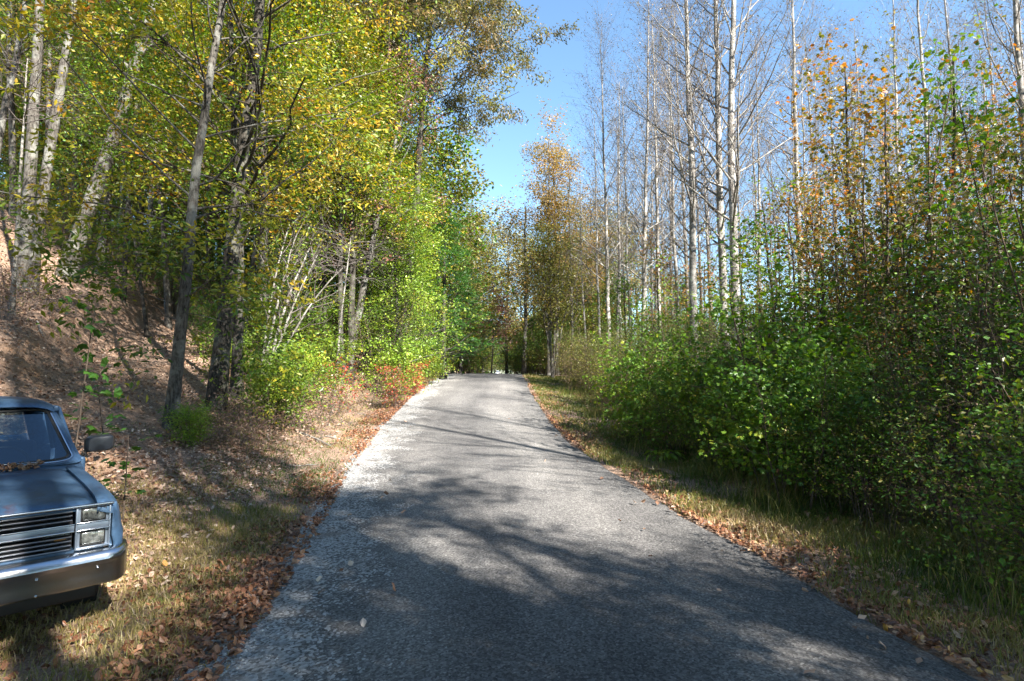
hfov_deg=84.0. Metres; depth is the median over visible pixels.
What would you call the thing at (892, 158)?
bare tree
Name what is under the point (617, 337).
green sapling
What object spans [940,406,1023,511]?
green sapling
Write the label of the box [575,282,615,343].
understory tree
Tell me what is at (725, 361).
brush
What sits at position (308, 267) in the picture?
woodland tree
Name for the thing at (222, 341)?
hickory tree
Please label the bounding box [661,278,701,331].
autumn sapling
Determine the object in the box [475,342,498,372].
understory tree
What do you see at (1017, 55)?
woodland tree
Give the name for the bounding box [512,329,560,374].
distant bush
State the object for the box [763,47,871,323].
bare tree
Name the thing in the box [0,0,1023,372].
sky
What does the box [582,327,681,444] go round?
green sapling
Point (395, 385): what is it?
roadside bush
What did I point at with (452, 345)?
understory bush
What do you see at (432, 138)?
maple tree
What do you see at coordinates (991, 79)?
bare tree
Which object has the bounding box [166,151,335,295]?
woodland tree
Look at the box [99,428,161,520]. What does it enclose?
leaved sapling
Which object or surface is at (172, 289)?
roadside bush
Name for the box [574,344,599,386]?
brush
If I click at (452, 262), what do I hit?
maple tree
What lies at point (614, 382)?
brush
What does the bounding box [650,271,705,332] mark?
understory tree
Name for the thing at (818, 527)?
thicket edge grass
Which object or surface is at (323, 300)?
roadside bush
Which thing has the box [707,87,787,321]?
bare tree
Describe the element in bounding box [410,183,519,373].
broadleaf tree
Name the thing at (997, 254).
autumn sapling
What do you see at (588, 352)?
brush
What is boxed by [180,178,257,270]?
woodland tree
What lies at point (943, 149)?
bare tree
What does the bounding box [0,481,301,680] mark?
roadside grass
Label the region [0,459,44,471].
dead leaf heap
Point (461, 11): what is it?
oak tree
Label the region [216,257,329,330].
understory bush
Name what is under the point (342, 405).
dry brush
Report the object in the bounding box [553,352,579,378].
brush
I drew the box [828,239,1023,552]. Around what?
green sapling
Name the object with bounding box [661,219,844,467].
green sapling
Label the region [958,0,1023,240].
bare tree
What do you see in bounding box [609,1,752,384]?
bare tree
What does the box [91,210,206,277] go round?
roadside bush
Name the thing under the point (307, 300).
understory bush
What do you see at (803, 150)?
bare tree
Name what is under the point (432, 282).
woodland tree
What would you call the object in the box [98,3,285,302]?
woodland tree
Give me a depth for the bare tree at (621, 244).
44.19 m
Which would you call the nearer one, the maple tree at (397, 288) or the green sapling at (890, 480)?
the green sapling at (890, 480)
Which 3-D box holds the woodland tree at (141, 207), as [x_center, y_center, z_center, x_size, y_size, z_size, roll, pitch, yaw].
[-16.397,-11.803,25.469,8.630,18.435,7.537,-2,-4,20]
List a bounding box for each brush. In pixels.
[0,251,69,320]
[0,260,87,314]
[167,385,273,453]
[196,382,294,455]
[266,378,353,440]
[303,374,382,430]
[352,362,414,408]
[540,340,571,375]
[543,331,600,390]
[546,323,580,377]
[548,329,587,368]
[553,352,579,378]
[554,341,586,381]
[559,319,639,397]
[560,329,591,371]
[565,330,611,387]
[567,330,617,387]
[570,347,607,391]
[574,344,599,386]
[576,332,649,410]
[587,319,645,378]
[590,372,617,402]
[594,348,636,397]
[597,352,649,411]
[603,313,713,415]
[603,372,635,408]
[606,337,673,431]
[635,333,718,433]
[651,331,707,388]
[680,332,794,453]
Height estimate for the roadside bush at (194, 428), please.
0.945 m
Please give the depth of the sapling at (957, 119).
11.79 m
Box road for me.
[228,373,977,680]
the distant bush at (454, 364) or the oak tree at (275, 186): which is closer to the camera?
the oak tree at (275, 186)
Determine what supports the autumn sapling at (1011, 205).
on the ground at (124, 326)
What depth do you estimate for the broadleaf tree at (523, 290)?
58.38 m
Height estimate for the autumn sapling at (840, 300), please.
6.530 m
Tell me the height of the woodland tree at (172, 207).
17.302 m
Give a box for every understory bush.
[0,146,59,190]
[53,160,144,216]
[123,204,216,262]
[152,219,255,286]
[157,244,302,338]
[170,222,273,286]
[195,254,316,336]
[211,241,299,297]
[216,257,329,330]
[244,264,363,339]
[285,274,379,338]
[296,271,378,352]
[329,288,401,355]
[411,309,481,370]
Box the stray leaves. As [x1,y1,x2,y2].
[227,418,922,673]
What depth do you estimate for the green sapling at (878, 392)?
8.95 m
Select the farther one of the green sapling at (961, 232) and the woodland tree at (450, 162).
the woodland tree at (450, 162)
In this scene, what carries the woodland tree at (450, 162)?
on the ground at (124, 326)
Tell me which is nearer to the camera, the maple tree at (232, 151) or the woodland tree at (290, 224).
the maple tree at (232, 151)
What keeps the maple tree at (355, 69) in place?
on the ground at (124, 326)
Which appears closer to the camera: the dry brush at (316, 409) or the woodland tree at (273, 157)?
the dry brush at (316, 409)
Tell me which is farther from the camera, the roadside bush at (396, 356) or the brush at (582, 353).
the brush at (582, 353)
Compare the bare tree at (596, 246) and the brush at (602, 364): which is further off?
the bare tree at (596, 246)
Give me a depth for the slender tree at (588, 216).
42.26 m
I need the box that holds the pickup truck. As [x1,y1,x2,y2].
[0,396,127,616]
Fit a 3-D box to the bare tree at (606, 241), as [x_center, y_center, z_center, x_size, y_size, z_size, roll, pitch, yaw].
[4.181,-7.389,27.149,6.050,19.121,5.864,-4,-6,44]
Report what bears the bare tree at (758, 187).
on the ground at (124, 326)
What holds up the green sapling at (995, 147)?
on the ground at (124, 326)
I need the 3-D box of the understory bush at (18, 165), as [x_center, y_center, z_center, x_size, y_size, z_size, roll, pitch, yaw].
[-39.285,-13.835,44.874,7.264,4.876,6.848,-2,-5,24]
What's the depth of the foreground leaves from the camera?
4.11 m
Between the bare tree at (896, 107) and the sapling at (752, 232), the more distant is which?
the bare tree at (896, 107)
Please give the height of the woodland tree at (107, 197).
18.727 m
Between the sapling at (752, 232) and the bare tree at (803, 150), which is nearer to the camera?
the sapling at (752, 232)
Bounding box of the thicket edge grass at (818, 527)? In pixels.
[523,373,1023,680]
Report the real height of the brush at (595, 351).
3.058 m
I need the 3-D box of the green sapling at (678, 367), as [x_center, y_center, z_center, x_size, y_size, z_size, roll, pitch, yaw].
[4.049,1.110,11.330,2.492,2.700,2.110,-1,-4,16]
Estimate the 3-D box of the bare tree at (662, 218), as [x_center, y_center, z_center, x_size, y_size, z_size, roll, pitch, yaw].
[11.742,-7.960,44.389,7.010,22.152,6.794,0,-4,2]
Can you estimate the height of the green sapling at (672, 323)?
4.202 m
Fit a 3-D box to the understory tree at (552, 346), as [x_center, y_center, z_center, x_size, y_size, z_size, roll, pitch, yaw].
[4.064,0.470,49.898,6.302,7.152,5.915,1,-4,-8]
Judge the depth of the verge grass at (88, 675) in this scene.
6.41 m
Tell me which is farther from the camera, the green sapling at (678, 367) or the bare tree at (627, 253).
the bare tree at (627, 253)
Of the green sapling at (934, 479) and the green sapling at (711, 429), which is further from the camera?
the green sapling at (711, 429)
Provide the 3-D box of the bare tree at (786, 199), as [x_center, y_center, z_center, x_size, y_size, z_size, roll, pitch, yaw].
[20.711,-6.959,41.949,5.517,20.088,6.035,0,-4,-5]
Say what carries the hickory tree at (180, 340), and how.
on the ground at (124, 326)
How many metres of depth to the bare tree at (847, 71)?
26.28 m
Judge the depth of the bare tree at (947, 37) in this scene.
22.93 m
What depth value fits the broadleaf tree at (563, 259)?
60.12 m
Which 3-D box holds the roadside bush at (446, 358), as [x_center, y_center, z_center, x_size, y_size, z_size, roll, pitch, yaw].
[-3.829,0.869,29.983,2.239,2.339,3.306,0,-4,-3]
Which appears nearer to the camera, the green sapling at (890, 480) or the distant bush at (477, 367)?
the green sapling at (890, 480)
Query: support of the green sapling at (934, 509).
on the ground at (124, 326)
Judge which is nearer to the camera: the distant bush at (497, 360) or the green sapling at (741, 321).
the green sapling at (741, 321)
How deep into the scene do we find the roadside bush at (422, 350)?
23.24 m
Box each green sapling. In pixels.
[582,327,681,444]
[592,318,629,368]
[598,247,718,424]
[604,327,634,361]
[604,369,714,458]
[618,315,686,406]
[620,304,680,357]
[623,326,756,451]
[637,301,701,373]
[643,300,710,351]
[647,302,702,345]
[650,329,771,455]
[659,362,759,471]
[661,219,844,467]
[672,310,746,371]
[675,239,910,470]
[681,356,777,476]
[684,285,753,372]
[687,309,777,392]
[688,328,868,488]
[698,301,908,509]
[701,275,803,357]
[701,290,779,370]
[717,295,882,448]
[722,203,944,462]
[738,339,968,519]
[740,241,862,386]
[750,343,910,500]
[756,228,940,430]
[763,281,836,342]
[775,376,976,537]
[782,331,933,482]
[790,195,1023,495]
[799,227,999,440]
[814,116,1023,489]
[828,206,1019,451]
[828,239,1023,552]
[829,291,1022,528]
[846,46,1023,488]
[852,395,1023,614]
[864,153,1023,540]
[881,300,1023,583]
[887,131,1023,501]
[915,242,1023,436]
[920,349,1023,571]
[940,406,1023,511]
[944,222,1018,451]
[980,183,1022,470]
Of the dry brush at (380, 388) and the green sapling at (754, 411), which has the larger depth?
the dry brush at (380, 388)
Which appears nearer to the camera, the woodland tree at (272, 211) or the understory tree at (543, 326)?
the woodland tree at (272, 211)
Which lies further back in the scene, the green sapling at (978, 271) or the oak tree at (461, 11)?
the oak tree at (461, 11)
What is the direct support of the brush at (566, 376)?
on the ground at (124, 326)
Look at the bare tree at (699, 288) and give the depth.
37.47 m
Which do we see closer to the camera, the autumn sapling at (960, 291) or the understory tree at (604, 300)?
the autumn sapling at (960, 291)
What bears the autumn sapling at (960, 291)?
on the ground at (124, 326)
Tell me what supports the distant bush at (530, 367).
on the ground at (124, 326)
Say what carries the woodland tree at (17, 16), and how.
on the ground at (124, 326)
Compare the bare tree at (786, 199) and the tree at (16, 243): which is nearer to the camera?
the tree at (16, 243)
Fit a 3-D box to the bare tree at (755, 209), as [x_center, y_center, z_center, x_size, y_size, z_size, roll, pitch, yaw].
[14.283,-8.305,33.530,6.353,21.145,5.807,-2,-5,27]
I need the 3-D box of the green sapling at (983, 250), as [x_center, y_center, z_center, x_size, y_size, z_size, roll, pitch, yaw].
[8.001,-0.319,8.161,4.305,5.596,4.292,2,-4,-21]
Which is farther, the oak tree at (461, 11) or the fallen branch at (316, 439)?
the oak tree at (461, 11)
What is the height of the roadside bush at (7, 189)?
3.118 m
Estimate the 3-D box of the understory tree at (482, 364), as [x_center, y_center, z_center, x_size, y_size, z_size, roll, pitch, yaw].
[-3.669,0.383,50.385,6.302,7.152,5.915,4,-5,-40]
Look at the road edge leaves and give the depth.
4.71 m
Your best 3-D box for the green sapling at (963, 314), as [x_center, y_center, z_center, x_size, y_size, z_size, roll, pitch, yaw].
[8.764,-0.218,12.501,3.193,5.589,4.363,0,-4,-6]
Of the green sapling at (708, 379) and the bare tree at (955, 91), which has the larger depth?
the bare tree at (955, 91)
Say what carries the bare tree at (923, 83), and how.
on the ground at (124, 326)
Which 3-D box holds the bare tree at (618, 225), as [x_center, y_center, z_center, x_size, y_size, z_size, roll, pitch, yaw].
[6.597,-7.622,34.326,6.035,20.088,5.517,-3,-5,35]
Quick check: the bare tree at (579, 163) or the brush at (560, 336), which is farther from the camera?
the bare tree at (579, 163)
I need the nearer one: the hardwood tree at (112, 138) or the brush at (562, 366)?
the hardwood tree at (112, 138)
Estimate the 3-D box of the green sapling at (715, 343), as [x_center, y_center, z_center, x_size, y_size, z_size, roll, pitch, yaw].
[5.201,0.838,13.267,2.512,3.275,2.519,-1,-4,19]
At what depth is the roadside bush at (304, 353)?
13.04 m
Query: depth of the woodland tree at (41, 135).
39.54 m
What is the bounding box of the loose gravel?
[173,451,401,679]
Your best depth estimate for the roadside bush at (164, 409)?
10.05 m
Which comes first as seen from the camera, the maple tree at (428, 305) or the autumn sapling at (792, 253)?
the autumn sapling at (792, 253)
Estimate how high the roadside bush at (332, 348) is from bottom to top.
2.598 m
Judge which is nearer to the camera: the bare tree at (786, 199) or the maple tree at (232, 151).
the maple tree at (232, 151)
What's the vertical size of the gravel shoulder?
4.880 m
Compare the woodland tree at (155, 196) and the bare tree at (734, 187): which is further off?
the woodland tree at (155, 196)
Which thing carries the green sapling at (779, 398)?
on the ground at (124, 326)
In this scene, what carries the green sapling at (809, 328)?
on the ground at (124, 326)
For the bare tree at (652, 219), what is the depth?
40.79 m
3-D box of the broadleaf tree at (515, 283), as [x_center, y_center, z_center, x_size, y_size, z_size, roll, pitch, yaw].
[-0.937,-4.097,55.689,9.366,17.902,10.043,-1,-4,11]
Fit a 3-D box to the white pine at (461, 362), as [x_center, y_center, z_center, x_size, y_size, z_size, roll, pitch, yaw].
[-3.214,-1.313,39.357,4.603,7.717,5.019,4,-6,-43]
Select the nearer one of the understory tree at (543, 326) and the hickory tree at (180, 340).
the hickory tree at (180, 340)
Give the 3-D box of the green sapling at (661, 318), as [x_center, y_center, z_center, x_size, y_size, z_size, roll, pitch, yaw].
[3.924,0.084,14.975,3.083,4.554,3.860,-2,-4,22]
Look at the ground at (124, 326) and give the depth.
9.71 m
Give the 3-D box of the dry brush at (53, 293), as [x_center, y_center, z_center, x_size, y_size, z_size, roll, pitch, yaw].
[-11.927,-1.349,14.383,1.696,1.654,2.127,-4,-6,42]
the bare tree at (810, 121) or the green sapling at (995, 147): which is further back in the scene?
the bare tree at (810, 121)
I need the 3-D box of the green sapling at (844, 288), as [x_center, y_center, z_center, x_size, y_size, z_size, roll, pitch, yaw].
[6.741,-0.232,11.633,4.273,5.555,4.260,0,-4,-4]
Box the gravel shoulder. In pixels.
[174,378,438,680]
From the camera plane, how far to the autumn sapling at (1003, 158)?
10.33 m
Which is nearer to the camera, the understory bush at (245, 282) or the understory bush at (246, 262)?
the understory bush at (245, 282)
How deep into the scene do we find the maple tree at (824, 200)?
20.13 m
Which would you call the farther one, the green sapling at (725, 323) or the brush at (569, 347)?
the brush at (569, 347)
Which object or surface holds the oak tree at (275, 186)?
on the ground at (124, 326)
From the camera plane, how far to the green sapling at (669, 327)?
20.72 m
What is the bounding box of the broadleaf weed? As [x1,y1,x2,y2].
[643,449,684,461]
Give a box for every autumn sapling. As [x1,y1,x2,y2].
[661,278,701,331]
[663,298,708,340]
[697,283,727,364]
[719,173,877,388]
[740,277,793,343]
[765,148,897,412]
[783,116,992,460]
[798,15,1019,466]
[819,231,900,343]
[826,278,951,502]
[831,75,1023,476]
[897,96,1023,473]
[911,242,999,433]
[928,202,1023,431]
[950,100,1023,400]
[987,161,1023,377]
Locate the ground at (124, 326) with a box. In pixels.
[0,190,1023,680]
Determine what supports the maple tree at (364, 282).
on the ground at (124, 326)
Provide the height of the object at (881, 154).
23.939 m
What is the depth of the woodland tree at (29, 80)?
39.09 m
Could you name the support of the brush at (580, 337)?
on the ground at (124, 326)
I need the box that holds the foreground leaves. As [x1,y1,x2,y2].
[0,559,284,680]
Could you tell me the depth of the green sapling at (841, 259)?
13.56 m
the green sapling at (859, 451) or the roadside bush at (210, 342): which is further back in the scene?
the roadside bush at (210, 342)
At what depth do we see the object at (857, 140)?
32.64 m
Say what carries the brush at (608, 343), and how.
on the ground at (124, 326)
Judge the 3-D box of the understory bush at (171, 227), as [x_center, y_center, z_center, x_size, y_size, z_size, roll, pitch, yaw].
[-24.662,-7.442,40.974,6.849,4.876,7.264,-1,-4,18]
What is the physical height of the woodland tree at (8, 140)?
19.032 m
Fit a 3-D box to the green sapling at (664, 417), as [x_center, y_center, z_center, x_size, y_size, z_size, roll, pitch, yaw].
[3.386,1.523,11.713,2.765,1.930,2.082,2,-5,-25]
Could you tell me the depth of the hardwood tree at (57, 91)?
15.98 m
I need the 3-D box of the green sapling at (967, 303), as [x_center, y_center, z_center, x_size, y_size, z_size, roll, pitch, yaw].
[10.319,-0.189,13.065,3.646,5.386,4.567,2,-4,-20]
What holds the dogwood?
on the ground at (124, 326)
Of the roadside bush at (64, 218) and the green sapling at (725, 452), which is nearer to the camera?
the green sapling at (725, 452)
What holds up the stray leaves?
on the road
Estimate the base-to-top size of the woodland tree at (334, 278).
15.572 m
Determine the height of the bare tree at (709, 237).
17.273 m
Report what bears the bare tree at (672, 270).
on the ground at (124, 326)
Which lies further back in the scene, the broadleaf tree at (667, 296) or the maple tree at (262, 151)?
the broadleaf tree at (667, 296)
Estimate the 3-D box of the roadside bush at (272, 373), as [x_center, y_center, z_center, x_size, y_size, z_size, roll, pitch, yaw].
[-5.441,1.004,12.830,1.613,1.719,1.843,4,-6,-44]
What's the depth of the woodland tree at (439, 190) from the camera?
46.93 m
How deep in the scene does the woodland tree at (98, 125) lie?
36.51 m
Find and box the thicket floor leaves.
[573,393,1023,602]
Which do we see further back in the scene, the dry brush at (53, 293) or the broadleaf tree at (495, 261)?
the broadleaf tree at (495, 261)
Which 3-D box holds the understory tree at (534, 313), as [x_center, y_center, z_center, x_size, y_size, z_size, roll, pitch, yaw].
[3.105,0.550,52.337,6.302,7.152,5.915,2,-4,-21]
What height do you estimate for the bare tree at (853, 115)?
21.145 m
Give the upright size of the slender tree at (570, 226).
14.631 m
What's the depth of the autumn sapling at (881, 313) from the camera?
8.30 m
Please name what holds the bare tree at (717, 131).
on the ground at (124, 326)
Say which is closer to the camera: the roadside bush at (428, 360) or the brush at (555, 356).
the roadside bush at (428, 360)
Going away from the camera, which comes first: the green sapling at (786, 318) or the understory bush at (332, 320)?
the green sapling at (786, 318)
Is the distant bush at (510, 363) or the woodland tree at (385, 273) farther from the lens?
the distant bush at (510, 363)
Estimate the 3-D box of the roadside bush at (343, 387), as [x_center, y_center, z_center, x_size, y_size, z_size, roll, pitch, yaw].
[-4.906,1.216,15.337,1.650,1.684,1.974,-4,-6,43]
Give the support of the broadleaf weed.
on the ground at (124, 326)
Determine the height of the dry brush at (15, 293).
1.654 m
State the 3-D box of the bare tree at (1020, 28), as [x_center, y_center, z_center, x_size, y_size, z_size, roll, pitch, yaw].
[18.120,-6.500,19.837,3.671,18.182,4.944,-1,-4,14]
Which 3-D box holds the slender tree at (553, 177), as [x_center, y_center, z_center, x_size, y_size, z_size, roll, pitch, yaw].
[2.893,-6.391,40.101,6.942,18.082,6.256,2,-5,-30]
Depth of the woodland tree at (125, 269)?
20.31 m
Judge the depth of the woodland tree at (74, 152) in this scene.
34.75 m
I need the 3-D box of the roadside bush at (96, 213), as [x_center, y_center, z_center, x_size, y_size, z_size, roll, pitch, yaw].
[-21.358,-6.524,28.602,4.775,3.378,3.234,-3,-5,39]
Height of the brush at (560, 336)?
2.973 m
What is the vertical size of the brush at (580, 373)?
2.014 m
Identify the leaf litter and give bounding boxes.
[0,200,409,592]
[78,379,434,680]
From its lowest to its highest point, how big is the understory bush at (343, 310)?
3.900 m
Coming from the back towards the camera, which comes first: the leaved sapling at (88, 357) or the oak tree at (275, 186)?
the oak tree at (275, 186)
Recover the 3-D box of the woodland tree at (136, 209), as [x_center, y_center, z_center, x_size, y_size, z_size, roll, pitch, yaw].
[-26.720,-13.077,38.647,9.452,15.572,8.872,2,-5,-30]
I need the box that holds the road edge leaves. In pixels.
[528,383,1023,680]
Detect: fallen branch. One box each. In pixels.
[36,320,48,341]
[295,430,335,446]
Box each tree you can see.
[0,0,47,172]
[0,0,54,81]
[0,0,61,194]
[0,0,107,217]
[0,0,123,155]
[0,0,123,222]
[0,0,422,430]
[0,0,467,409]
[0,1,123,231]
[0,4,108,314]
[0,6,70,179]
[0,6,124,197]
[1,68,44,179]
[4,80,125,202]
[13,2,186,255]
[14,0,217,275]
[16,0,64,292]
[28,0,130,294]
[28,8,124,252]
[30,0,380,400]
[37,100,135,196]
[43,0,215,303]
[44,12,206,278]
[52,25,149,338]
[53,59,185,244]
[54,0,230,282]
[60,0,241,328]
[71,107,181,232]
[77,2,178,267]
[89,62,168,261]
[93,0,403,369]
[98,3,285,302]
[114,91,256,273]
[117,169,186,235]
[119,0,290,331]
[158,147,287,280]
[163,0,330,248]
[166,2,335,346]
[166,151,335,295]
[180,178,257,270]
[190,0,370,348]
[199,0,333,335]
[215,0,449,353]
[227,41,347,265]
[245,3,434,383]
[246,167,367,385]
[247,133,345,338]
[249,12,454,386]
[256,222,336,295]
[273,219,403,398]
[277,3,455,343]
[278,0,518,365]
[286,36,457,368]
[296,192,434,351]
[298,142,466,377]
[306,41,471,363]
[326,0,579,383]
[328,149,437,334]
[331,153,487,390]
[333,109,530,373]
[334,80,481,362]
[347,198,462,330]
[391,213,505,378]
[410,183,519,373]
[413,119,464,258]
[447,192,529,371]
[448,229,517,373]
[449,310,498,373]
[460,206,540,373]
[462,191,584,373]
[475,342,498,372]
[494,222,560,351]
[497,124,604,374]
[499,325,540,373]
[501,202,612,377]
[503,95,595,375]
[516,312,545,372]
[517,289,569,371]
[523,228,595,337]
[528,312,577,375]
[532,159,614,374]
[539,0,678,357]
[543,251,627,365]
[548,142,604,338]
[553,172,623,347]
[555,96,637,339]
[565,56,653,341]
[565,191,674,342]
[569,257,637,355]
[575,256,640,342]
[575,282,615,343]
[578,55,668,363]
[581,0,726,349]
[585,0,709,333]
[591,251,669,357]
[592,113,641,338]
[595,204,685,341]
[597,102,687,330]
[599,0,790,363]
[601,17,709,329]
[602,162,641,337]
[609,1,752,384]
[612,0,757,324]
[616,146,661,338]
[622,60,709,319]
[622,228,689,341]
[623,110,706,325]
[630,0,815,358]
[630,0,832,348]
[646,269,698,316]
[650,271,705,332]
[654,51,762,320]
[660,33,761,319]
[669,248,749,338]
[687,160,727,322]
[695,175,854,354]
[702,108,766,296]
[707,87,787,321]
[711,23,795,313]
[716,22,812,312]
[725,0,883,321]
[744,109,794,336]
[748,142,789,314]
[756,2,868,282]
[757,35,851,286]
[757,121,814,317]
[757,146,875,320]
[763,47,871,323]
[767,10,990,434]
[779,9,880,313]
[785,25,907,264]
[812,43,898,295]
[814,6,925,265]
[830,0,985,277]
[830,135,873,290]
[833,0,1020,267]
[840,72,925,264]
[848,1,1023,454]
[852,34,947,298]
[856,0,1022,295]
[865,21,969,297]
[866,127,906,287]
[869,106,921,258]
[890,0,1023,204]
[904,99,961,305]
[908,90,977,280]
[919,2,1002,280]
[921,62,1023,303]
[932,0,1022,297]
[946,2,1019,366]
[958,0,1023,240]
[961,0,1023,236]
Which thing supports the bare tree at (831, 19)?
on the ground at (124, 326)
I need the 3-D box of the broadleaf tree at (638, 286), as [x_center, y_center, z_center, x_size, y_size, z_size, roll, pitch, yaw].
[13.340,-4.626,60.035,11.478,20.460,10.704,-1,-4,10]
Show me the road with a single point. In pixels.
(500, 548)
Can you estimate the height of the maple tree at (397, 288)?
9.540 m
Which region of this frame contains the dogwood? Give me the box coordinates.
[460,280,520,372]
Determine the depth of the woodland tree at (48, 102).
30.41 m
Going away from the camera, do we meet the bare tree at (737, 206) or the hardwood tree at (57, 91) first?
the hardwood tree at (57, 91)
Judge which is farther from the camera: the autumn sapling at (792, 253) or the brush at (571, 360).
the brush at (571, 360)
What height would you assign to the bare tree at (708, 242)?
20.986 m
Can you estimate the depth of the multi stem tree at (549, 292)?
31.09 m
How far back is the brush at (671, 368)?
13.54 m
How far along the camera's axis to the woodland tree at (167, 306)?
21.99 m
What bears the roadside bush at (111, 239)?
on the ground at (124, 326)
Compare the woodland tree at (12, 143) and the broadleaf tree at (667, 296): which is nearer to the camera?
the woodland tree at (12, 143)
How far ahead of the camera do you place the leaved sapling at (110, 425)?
8.03 m
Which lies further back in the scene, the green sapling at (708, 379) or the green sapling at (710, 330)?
the green sapling at (710, 330)
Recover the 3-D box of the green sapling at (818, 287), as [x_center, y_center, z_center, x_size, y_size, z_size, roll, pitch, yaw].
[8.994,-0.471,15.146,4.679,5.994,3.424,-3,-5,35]
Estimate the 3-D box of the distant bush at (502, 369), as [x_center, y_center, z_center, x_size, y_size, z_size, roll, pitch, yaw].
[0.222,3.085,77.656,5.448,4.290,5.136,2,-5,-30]
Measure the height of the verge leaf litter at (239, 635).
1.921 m
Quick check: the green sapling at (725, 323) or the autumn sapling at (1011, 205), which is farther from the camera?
the green sapling at (725, 323)
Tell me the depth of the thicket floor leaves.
7.70 m
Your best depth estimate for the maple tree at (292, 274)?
21.28 m
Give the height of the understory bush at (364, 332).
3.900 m
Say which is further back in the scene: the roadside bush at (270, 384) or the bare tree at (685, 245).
the bare tree at (685, 245)
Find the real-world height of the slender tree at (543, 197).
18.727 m
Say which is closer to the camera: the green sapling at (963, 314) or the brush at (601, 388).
the green sapling at (963, 314)
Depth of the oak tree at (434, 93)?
28.01 m
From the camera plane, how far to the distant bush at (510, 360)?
52.10 m
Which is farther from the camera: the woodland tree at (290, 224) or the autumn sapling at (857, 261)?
the woodland tree at (290, 224)
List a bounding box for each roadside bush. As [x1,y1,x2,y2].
[0,146,62,210]
[4,146,118,249]
[49,187,132,239]
[80,173,154,272]
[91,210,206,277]
[147,221,215,313]
[156,394,222,438]
[159,395,219,449]
[187,297,216,357]
[188,323,280,376]
[201,342,345,431]
[210,286,348,362]
[232,318,355,407]
[236,349,310,422]
[239,329,333,419]
[245,260,354,355]
[289,309,365,389]
[305,357,375,415]
[332,284,439,390]
[350,324,430,400]
[366,300,442,369]
[371,362,421,407]
[373,325,445,388]
[393,336,443,379]
[395,359,430,394]
[411,340,462,383]
[426,342,460,377]
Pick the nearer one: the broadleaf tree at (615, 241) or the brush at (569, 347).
the brush at (569, 347)
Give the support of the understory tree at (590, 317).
on the ground at (124, 326)
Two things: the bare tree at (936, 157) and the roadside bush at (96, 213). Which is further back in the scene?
the bare tree at (936, 157)
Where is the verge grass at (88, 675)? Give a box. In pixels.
[0,358,437,680]
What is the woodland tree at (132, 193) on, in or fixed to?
on the ground at (124, 326)
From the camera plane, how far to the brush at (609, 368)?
20.14 m
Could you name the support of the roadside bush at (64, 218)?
on the ground at (124, 326)
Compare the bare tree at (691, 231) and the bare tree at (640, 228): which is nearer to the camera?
the bare tree at (691, 231)
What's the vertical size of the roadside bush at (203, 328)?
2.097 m
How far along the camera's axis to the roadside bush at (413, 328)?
26.17 m
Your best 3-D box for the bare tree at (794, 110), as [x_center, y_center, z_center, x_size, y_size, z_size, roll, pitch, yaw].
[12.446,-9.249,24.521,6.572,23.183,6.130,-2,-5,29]
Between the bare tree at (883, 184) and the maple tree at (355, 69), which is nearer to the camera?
the maple tree at (355, 69)
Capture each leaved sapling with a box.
[58,288,127,447]
[69,368,125,455]
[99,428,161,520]
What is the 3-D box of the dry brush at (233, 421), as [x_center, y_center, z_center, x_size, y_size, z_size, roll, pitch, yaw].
[-5.019,1.451,10.122,1.356,1.323,1.701,-3,-5,38]
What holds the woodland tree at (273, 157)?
on the ground at (124, 326)
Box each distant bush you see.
[446,322,491,373]
[457,338,499,372]
[468,345,499,372]
[487,344,502,372]
[493,343,508,372]
[494,335,528,373]
[497,348,518,373]
[501,348,520,373]
[502,325,553,373]
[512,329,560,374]
[516,321,580,374]
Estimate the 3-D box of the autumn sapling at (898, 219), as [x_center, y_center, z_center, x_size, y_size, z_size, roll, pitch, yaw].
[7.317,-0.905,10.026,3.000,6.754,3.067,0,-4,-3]
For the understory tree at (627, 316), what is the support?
on the ground at (124, 326)
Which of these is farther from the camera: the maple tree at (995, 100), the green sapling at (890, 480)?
the maple tree at (995, 100)
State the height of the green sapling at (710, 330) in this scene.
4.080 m
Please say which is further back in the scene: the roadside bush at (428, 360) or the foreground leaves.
the roadside bush at (428, 360)
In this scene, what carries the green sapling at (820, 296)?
on the ground at (124, 326)
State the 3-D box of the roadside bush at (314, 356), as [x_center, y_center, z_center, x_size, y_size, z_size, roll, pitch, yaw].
[-5.447,0.608,14.496,3.306,2.339,2.239,3,-5,-37]
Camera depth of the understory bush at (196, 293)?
24.20 m
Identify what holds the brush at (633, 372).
on the ground at (124, 326)
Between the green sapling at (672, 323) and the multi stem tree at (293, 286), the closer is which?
the multi stem tree at (293, 286)
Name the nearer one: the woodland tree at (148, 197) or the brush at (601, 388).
the brush at (601, 388)
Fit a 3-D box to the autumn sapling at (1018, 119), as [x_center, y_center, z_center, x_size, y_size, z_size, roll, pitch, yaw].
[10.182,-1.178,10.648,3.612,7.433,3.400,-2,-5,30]

